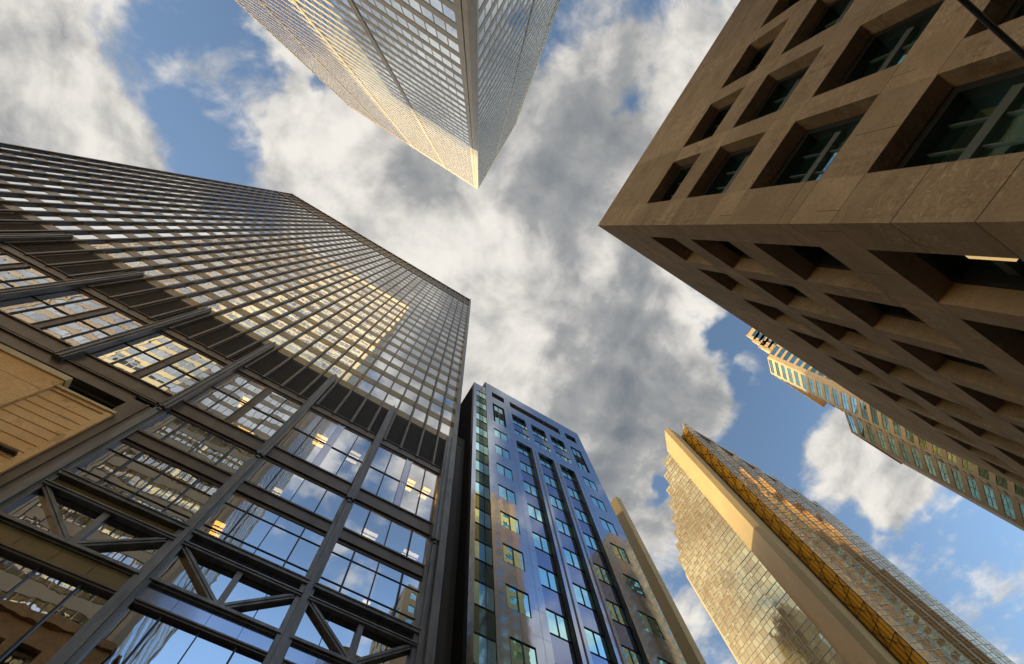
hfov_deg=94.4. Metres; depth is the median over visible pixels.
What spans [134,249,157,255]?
window
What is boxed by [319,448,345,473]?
window
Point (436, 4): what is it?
window
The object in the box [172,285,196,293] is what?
window
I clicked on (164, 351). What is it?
window
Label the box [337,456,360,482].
window
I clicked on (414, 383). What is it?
window
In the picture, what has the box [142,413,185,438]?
window
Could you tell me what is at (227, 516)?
window
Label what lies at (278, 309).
window
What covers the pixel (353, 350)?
window
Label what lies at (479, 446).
window
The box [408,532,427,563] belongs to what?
window
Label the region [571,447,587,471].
window
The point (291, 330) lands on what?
window
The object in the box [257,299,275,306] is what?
window
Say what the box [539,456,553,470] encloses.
window
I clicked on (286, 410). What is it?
window
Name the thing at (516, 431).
window
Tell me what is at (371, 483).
window
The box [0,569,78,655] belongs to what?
window
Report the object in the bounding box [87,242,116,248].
window
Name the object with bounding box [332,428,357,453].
window
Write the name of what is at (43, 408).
building
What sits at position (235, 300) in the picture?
window
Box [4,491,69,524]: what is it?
window
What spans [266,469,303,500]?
window
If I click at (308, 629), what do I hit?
window
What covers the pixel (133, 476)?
window
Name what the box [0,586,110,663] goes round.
window
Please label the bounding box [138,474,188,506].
window
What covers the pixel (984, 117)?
window
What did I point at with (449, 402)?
window
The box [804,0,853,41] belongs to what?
window
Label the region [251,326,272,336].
window
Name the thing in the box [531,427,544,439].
window
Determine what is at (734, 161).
window
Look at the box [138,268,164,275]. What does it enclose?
window
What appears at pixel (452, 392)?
window
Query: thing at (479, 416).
window
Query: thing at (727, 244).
window
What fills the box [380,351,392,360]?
window
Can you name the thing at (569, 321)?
sky
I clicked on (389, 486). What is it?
window
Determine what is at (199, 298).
window
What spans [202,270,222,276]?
window
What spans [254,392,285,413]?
window
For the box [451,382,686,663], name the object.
blue granite building
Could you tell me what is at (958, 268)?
window
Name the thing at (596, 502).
window
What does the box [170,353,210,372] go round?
window
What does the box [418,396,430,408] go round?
window
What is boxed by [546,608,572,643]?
window
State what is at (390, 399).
window
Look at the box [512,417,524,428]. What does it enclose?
window
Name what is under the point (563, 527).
window
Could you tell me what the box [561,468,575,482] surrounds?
window
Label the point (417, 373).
window
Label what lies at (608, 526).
window
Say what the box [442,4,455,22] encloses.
window
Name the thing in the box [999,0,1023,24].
window
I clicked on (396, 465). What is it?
window
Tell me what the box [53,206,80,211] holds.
window
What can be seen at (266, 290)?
window
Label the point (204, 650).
window
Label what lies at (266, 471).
window
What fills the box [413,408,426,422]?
window
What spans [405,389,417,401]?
window
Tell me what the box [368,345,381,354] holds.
window
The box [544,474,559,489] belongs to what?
window
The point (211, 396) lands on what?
window
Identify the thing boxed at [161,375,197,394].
window
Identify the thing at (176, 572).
window
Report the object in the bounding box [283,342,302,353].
window
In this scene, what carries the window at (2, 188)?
in the steel office tower at (258, 468)
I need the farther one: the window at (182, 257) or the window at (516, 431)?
the window at (516, 431)
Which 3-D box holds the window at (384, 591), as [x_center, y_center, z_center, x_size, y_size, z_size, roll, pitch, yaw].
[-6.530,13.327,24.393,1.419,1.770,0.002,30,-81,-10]
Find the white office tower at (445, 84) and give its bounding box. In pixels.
[235,0,560,188]
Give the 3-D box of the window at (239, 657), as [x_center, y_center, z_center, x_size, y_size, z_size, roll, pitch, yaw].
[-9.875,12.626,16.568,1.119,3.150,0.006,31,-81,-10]
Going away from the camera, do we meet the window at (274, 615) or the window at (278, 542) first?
the window at (274, 615)
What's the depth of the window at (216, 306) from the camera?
42.17 m
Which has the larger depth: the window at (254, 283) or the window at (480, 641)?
the window at (254, 283)
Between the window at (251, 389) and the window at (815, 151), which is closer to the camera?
the window at (815, 151)
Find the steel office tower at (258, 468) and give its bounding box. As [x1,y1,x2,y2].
[0,142,470,663]
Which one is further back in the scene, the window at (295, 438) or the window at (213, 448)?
the window at (295, 438)
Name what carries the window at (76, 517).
in the steel office tower at (258, 468)
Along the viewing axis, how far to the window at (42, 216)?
39.64 m
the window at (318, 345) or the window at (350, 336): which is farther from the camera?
the window at (350, 336)
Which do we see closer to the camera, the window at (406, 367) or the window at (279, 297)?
the window at (279, 297)
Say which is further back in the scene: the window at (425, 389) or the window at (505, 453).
the window at (425, 389)
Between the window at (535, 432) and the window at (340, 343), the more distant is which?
the window at (535, 432)
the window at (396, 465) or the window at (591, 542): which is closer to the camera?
the window at (396, 465)
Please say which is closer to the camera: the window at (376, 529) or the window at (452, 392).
the window at (376, 529)
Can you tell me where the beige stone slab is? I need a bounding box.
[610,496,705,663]
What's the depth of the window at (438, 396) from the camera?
52.77 m
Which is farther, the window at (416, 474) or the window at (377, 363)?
the window at (377, 363)
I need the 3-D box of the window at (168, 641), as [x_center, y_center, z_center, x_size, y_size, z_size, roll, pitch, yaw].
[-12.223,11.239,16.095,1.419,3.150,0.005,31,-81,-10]
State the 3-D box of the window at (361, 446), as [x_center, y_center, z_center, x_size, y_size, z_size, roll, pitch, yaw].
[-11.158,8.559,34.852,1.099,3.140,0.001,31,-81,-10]
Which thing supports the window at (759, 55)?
in the brown stone building at (832, 190)
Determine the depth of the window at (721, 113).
29.34 m
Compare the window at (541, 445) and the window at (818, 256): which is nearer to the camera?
the window at (818, 256)
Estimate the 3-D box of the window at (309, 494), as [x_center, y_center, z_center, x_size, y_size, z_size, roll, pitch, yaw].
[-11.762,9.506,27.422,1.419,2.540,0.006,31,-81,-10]
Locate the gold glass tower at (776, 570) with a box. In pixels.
[661,423,1014,663]
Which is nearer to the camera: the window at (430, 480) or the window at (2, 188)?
the window at (430, 480)
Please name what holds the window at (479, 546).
in the blue granite building at (549, 570)
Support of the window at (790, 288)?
in the brown stone building at (832, 190)
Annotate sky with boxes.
[0,0,1023,663]
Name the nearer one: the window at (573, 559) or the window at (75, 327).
the window at (75, 327)
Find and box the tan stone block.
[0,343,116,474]
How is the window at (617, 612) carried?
in the blue granite building at (549, 570)
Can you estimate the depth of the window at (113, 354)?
29.17 m
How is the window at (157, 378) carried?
in the steel office tower at (258, 468)
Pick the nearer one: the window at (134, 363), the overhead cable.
the overhead cable
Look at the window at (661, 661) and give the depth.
32.01 m
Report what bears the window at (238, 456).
in the steel office tower at (258, 468)
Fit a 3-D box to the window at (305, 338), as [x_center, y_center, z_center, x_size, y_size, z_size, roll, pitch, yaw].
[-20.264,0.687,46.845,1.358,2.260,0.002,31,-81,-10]
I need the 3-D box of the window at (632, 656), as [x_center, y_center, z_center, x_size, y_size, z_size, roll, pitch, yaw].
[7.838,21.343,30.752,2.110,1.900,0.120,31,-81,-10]
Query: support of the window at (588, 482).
in the blue granite building at (549, 570)
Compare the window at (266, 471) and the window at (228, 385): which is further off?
the window at (228, 385)
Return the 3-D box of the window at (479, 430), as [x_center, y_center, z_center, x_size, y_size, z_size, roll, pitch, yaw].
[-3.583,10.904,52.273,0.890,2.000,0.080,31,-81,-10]
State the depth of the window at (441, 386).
56.25 m
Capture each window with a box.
[0,186,11,191]
[0,194,28,200]
[0,552,36,596]
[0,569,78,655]
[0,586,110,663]
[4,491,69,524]
[14,204,47,210]
[33,214,63,219]
[36,502,100,537]
[41,320,94,337]
[50,223,80,229]
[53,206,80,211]
[63,330,108,345]
[69,215,96,220]
[69,233,99,238]
[77,606,158,663]
[80,450,129,477]
[81,518,139,557]
[86,224,111,228]
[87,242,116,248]
[92,344,140,362]
[101,232,128,237]
[104,250,132,257]
[106,461,159,491]
[112,353,158,372]
[113,532,161,568]
[118,241,142,246]
[121,259,147,266]
[125,618,197,663]
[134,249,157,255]
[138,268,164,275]
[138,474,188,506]
[140,365,183,386]
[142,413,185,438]
[146,341,188,359]
[149,257,172,263]
[155,277,181,284]
[157,552,206,587]
[159,247,180,252]
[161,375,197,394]
[163,423,210,451]
[165,265,188,271]
[169,488,210,516]
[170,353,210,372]
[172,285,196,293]
[174,255,194,260]
[179,634,234,663]
[181,273,202,280]
[185,561,235,599]
[188,262,208,268]
[188,293,212,302]
[188,361,223,379]
[188,388,225,409]
[189,434,234,463]
[196,281,216,288]
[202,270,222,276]
[204,302,227,311]
[206,503,244,533]
[207,396,243,419]
[210,288,231,296]
[213,373,248,393]
[216,277,234,283]
[216,446,252,473]
[221,310,242,319]
[224,576,269,616]
[225,296,246,304]
[229,284,248,291]
[229,649,262,663]
[230,381,264,402]
[230,513,271,546]
[233,408,267,431]
[236,318,257,328]
[240,304,260,312]
[244,291,262,299]
[246,280,263,287]
[246,460,280,488]
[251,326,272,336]
[252,416,283,440]
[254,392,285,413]
[254,589,292,627]
[255,311,273,320]
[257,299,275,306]
[259,287,275,294]
[259,526,298,559]
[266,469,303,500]
[267,334,287,344]
[269,319,288,328]
[270,305,287,313]
[271,400,300,421]
[272,294,287,301]
[278,428,307,453]
[283,326,301,335]
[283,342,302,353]
[284,300,300,308]
[284,312,300,321]
[288,538,319,569]
[291,479,325,511]
[294,436,323,462]
[295,411,322,433]
[295,609,329,644]
[297,307,311,314]
[297,319,313,328]
[298,333,314,343]
[298,349,317,361]
[309,314,323,321]
[310,326,326,335]
[310,418,337,442]
[311,340,328,351]
[313,357,331,369]
[315,491,343,520]
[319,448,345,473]
[320,615,356,654]
[321,320,334,328]
[322,553,349,584]
[323,333,338,342]
[325,347,341,358]
[327,364,345,377]
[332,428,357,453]
[333,326,347,334]
[336,340,350,349]
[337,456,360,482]
[338,355,354,365]
[342,372,359,384]
[343,562,374,596]
[344,332,358,341]
[344,503,368,533]
[348,346,362,356]
[348,436,371,460]
[352,362,367,373]
[355,629,387,663]
[356,379,373,392]
[357,339,369,347]
[361,353,374,362]
[361,467,383,493]
[362,512,390,544]
[365,369,380,380]
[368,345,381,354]
[370,574,399,608]
[371,386,386,400]
[371,446,391,471]
[373,359,386,370]
[377,475,399,502]
[378,375,393,387]
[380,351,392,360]
[384,640,408,663]
[385,366,398,376]
[385,394,399,407]
[385,522,410,555]
[386,454,405,479]
[391,357,403,366]
[392,382,405,394]
[396,585,418,617]
[398,372,410,383]
[399,401,413,415]
[400,485,419,513]
[403,363,414,372]
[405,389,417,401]
[407,463,424,490]
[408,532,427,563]
[410,379,421,389]
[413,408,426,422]
[414,369,425,379]
[417,493,433,521]
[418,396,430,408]
[422,385,433,396]
[422,470,437,497]
[425,375,435,385]
[427,415,439,429]
[430,0,442,12]
[430,402,441,415]
[434,391,444,402]
[436,381,446,391]
[440,422,451,435]
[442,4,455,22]
[443,409,453,421]
[445,22,457,38]
[445,398,454,408]
[447,387,456,397]
[473,631,487,663]
[474,579,486,609]
[475,481,484,497]
[475,506,484,526]
[475,539,485,563]
[476,412,482,421]
[476,425,482,435]
[476,441,483,453]
[476,459,483,473]
[477,400,481,408]
[493,404,504,426]
[494,428,507,441]
[495,444,509,459]
[496,462,512,479]
[498,484,515,503]
[500,510,519,533]
[502,542,524,570]
[505,583,531,618]
[509,636,537,663]
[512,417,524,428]
[514,429,526,438]
[517,444,530,457]
[520,461,534,476]
[523,480,539,498]
[527,503,545,523]
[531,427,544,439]
[532,531,552,555]
[535,440,547,449]
[538,565,561,594]
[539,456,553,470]
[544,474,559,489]
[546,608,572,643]
[549,494,566,512]
[551,438,563,450]
[555,451,568,461]
[555,517,574,538]
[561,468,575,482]
[563,547,584,571]
[567,486,582,502]
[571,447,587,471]
[572,582,596,611]
[574,507,591,525]
[582,476,597,490]
[583,532,601,552]
[584,626,612,662]
[590,495,606,511]
[593,562,614,586]
[599,517,617,535]
[605,598,630,628]
[609,542,630,563]
[621,644,643,663]
[622,573,646,598]
[638,610,664,639]
[657,656,672,663]
[659,164,693,201]
[699,103,733,140]
[702,145,756,195]
[718,241,752,258]
[740,39,774,77]
[751,66,809,120]
[769,114,864,186]
[780,284,808,297]
[782,0,799,12]
[787,245,850,269]
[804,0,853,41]
[836,0,944,87]
[840,325,861,334]
[842,269,924,322]
[894,67,1023,168]
[904,318,992,371]
[915,253,1023,290]
[986,286,1023,334]
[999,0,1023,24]
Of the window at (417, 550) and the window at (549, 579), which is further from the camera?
the window at (549, 579)
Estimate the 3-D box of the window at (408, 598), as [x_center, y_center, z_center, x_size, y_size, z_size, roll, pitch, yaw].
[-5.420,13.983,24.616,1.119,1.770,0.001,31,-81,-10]
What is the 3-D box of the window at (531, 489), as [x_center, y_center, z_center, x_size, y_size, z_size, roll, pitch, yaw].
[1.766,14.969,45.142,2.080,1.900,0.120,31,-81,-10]
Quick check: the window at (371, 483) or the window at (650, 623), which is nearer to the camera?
the window at (371, 483)
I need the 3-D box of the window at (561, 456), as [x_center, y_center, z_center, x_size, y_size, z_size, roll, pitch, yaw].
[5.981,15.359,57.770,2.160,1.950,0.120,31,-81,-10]
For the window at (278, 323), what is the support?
in the steel office tower at (258, 468)
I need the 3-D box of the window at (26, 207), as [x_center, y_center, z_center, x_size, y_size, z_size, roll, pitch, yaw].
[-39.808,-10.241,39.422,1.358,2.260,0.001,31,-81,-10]
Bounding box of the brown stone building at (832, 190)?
[598,0,1023,487]
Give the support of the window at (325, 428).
in the steel office tower at (258, 468)
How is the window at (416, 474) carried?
in the steel office tower at (258, 468)
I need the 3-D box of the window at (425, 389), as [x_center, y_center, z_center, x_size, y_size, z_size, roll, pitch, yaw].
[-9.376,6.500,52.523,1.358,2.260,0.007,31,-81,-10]
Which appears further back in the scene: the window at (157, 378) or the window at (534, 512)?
the window at (534, 512)
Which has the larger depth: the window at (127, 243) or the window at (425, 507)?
the window at (127, 243)
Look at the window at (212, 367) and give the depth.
32.76 m
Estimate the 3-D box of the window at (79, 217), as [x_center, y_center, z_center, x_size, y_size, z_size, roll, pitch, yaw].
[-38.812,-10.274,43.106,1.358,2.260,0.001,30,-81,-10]
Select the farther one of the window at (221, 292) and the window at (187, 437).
the window at (221, 292)
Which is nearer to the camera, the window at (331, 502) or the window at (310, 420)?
the window at (331, 502)
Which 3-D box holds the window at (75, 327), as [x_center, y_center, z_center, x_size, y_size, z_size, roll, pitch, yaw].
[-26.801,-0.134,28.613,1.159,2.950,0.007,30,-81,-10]
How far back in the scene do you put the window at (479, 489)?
40.63 m
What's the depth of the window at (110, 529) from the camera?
19.23 m
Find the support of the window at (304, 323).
in the steel office tower at (258, 468)
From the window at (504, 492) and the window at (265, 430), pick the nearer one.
the window at (265, 430)
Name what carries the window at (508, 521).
in the blue granite building at (549, 570)
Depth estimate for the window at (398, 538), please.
28.46 m
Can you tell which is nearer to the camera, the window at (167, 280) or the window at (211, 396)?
the window at (211, 396)
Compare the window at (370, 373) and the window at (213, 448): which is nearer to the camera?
the window at (213, 448)
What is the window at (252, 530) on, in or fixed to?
in the steel office tower at (258, 468)
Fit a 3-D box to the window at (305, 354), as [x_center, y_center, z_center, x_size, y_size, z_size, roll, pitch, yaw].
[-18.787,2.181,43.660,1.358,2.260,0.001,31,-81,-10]
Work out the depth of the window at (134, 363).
29.36 m
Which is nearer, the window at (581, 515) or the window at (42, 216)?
the window at (42, 216)
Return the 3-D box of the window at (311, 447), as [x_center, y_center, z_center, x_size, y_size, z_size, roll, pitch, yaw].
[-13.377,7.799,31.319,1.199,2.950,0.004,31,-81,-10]
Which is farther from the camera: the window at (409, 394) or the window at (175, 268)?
the window at (409, 394)
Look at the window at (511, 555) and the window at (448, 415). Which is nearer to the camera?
the window at (511, 555)
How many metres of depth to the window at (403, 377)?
52.05 m
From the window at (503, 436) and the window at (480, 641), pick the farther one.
the window at (503, 436)
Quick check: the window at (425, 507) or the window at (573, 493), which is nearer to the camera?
the window at (425, 507)
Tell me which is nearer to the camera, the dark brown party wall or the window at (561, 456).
the dark brown party wall
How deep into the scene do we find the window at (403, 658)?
21.47 m
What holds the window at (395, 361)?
in the steel office tower at (258, 468)
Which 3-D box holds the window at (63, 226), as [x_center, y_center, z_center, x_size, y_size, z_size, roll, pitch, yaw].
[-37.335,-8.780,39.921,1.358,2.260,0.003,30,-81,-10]
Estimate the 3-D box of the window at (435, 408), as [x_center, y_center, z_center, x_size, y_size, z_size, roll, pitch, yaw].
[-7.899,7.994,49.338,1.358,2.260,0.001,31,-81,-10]
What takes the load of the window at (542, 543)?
in the blue granite building at (549, 570)
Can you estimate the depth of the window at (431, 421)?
45.92 m
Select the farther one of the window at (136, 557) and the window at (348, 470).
the window at (348, 470)
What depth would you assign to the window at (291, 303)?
52.98 m
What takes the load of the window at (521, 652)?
in the blue granite building at (549, 570)
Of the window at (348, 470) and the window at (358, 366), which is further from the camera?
the window at (358, 366)
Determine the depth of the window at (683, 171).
29.97 m
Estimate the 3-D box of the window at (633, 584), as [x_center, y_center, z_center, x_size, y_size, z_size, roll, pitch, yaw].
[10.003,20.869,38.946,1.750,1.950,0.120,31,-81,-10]
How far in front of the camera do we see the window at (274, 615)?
20.02 m
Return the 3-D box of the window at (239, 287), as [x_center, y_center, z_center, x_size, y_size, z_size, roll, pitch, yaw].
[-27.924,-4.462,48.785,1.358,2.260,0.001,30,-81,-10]
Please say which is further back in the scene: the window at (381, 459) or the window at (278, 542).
the window at (381, 459)
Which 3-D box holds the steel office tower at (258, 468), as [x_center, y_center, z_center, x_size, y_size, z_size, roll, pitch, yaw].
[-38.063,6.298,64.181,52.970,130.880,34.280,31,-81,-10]
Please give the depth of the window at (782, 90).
23.32 m
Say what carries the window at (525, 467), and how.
in the blue granite building at (549, 570)
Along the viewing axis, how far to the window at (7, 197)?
39.18 m
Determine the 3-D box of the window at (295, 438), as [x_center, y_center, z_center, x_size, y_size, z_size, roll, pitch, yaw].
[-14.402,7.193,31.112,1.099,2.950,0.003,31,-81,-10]
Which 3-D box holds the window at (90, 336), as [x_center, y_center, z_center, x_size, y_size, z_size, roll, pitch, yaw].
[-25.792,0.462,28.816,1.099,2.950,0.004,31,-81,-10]
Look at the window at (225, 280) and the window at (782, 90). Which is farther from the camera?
the window at (225, 280)
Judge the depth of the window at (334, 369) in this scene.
44.18 m
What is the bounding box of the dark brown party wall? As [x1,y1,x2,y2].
[434,436,464,663]
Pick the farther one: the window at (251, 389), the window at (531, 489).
the window at (531, 489)
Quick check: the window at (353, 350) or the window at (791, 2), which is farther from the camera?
the window at (353, 350)
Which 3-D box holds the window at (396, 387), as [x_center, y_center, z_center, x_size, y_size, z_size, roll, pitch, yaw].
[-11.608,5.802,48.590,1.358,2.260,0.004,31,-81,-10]
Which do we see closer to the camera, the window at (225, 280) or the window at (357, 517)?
the window at (357, 517)
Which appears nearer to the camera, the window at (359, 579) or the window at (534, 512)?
the window at (359, 579)
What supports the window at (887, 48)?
in the brown stone building at (832, 190)
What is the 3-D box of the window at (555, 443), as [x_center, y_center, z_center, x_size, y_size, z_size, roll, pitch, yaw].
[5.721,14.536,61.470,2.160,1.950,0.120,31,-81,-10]
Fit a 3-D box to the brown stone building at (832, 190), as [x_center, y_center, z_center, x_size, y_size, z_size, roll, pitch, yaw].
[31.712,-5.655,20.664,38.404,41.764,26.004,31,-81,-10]
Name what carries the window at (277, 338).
in the steel office tower at (258, 468)
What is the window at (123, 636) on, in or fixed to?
in the steel office tower at (258, 468)
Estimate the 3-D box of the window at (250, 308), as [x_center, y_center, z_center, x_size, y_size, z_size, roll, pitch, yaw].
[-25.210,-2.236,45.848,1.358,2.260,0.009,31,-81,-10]
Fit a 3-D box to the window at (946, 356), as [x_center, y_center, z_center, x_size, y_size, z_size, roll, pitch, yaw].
[18.355,0.664,18.887,2.982,3.976,0.490,31,-81,-10]
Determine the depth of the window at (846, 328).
26.35 m
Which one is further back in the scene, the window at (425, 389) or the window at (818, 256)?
the window at (425, 389)
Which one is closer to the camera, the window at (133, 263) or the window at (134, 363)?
the window at (134, 363)
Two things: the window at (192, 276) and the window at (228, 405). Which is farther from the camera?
the window at (192, 276)
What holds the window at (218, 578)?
in the steel office tower at (258, 468)
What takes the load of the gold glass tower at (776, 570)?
on the ground
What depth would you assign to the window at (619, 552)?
42.93 m
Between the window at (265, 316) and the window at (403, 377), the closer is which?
the window at (265, 316)
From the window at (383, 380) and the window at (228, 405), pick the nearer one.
the window at (228, 405)
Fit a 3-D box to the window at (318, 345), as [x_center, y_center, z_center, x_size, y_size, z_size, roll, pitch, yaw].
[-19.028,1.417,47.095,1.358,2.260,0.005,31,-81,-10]
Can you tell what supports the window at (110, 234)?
in the steel office tower at (258, 468)
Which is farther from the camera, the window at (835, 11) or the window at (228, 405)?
the window at (228, 405)
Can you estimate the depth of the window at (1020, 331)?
14.39 m
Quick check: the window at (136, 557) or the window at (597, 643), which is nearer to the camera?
the window at (136, 557)
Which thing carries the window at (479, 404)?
in the blue granite building at (549, 570)
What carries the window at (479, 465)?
in the blue granite building at (549, 570)
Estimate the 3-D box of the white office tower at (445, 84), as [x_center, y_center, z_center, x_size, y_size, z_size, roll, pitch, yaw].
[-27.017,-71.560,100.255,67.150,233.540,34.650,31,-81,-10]
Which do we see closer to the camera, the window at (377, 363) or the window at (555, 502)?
the window at (555, 502)
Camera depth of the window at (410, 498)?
32.66 m
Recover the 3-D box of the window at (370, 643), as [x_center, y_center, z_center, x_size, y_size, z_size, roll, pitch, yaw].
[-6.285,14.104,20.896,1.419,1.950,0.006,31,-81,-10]
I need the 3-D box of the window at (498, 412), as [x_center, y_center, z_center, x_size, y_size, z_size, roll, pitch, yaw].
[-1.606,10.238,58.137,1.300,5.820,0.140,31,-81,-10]
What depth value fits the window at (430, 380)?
55.99 m
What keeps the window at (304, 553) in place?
in the steel office tower at (258, 468)
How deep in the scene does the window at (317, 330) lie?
50.30 m
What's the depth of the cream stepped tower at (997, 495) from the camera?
142.12 m
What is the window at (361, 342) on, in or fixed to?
in the steel office tower at (258, 468)
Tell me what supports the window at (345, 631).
in the steel office tower at (258, 468)
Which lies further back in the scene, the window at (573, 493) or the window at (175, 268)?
the window at (573, 493)
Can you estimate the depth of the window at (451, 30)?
45.61 m
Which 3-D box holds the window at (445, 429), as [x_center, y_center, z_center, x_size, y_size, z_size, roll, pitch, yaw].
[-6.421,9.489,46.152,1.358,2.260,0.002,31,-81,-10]
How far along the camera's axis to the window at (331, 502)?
27.69 m
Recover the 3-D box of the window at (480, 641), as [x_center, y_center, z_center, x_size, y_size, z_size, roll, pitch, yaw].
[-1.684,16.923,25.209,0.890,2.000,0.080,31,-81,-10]
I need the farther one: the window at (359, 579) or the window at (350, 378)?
the window at (350, 378)
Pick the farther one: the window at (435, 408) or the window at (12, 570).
the window at (435, 408)
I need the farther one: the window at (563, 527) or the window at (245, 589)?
the window at (563, 527)
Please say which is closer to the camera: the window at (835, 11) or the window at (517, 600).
the window at (835, 11)
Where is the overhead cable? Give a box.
[957,0,1023,59]
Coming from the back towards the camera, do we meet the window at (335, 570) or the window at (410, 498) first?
the window at (410, 498)
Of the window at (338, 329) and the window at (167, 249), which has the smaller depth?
the window at (167, 249)
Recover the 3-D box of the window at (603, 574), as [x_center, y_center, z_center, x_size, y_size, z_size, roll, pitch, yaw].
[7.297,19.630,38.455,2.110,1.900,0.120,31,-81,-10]
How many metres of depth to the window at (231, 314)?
42.38 m
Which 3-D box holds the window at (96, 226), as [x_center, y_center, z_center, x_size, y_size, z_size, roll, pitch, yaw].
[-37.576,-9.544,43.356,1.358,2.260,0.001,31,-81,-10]
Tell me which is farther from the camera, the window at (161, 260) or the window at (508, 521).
the window at (161, 260)
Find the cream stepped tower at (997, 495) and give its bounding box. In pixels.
[746,328,1023,530]
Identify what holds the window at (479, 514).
in the blue granite building at (549, 570)
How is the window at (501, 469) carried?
in the blue granite building at (549, 570)
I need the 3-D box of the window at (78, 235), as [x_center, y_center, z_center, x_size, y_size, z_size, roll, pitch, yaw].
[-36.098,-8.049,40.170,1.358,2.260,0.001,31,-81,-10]
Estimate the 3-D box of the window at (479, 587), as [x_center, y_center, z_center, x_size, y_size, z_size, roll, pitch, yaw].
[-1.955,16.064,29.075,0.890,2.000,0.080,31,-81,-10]
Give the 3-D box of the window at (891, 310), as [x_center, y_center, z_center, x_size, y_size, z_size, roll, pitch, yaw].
[15.030,-1.301,18.217,2.982,3.976,0.490,31,-81,-10]
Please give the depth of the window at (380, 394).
44.89 m
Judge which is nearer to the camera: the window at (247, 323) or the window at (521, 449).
the window at (247, 323)
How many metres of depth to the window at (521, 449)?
52.97 m
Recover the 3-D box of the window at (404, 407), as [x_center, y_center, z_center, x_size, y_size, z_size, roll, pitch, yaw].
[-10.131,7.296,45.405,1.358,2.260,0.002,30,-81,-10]
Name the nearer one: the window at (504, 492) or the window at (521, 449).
the window at (504, 492)
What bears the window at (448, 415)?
in the steel office tower at (258, 468)
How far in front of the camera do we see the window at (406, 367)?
55.47 m
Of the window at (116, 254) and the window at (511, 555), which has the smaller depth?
the window at (511, 555)
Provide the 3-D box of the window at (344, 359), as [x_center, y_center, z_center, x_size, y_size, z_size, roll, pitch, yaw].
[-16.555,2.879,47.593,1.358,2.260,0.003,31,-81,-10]
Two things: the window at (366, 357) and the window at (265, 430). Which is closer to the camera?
the window at (265, 430)
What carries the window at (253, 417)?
in the steel office tower at (258, 468)
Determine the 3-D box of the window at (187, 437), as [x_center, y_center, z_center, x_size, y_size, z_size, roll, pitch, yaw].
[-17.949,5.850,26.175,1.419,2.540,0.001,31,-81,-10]
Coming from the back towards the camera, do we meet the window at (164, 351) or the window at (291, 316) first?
the window at (291, 316)
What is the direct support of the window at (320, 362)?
in the steel office tower at (258, 468)
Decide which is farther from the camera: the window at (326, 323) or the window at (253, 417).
the window at (326, 323)
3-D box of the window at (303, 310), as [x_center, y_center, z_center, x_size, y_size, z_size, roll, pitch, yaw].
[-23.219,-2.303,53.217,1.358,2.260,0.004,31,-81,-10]
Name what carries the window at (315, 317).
in the steel office tower at (258, 468)
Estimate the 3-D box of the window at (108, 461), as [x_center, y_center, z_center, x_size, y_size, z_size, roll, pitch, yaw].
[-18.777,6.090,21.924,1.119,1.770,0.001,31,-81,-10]
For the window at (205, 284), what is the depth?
45.07 m
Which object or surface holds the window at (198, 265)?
in the steel office tower at (258, 468)
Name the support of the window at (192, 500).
in the steel office tower at (258, 468)
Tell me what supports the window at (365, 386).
in the steel office tower at (258, 468)
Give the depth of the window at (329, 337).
50.53 m
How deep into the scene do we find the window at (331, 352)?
47.32 m
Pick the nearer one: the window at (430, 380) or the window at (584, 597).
the window at (584, 597)
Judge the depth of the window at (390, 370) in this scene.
51.79 m
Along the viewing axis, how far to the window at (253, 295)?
49.02 m

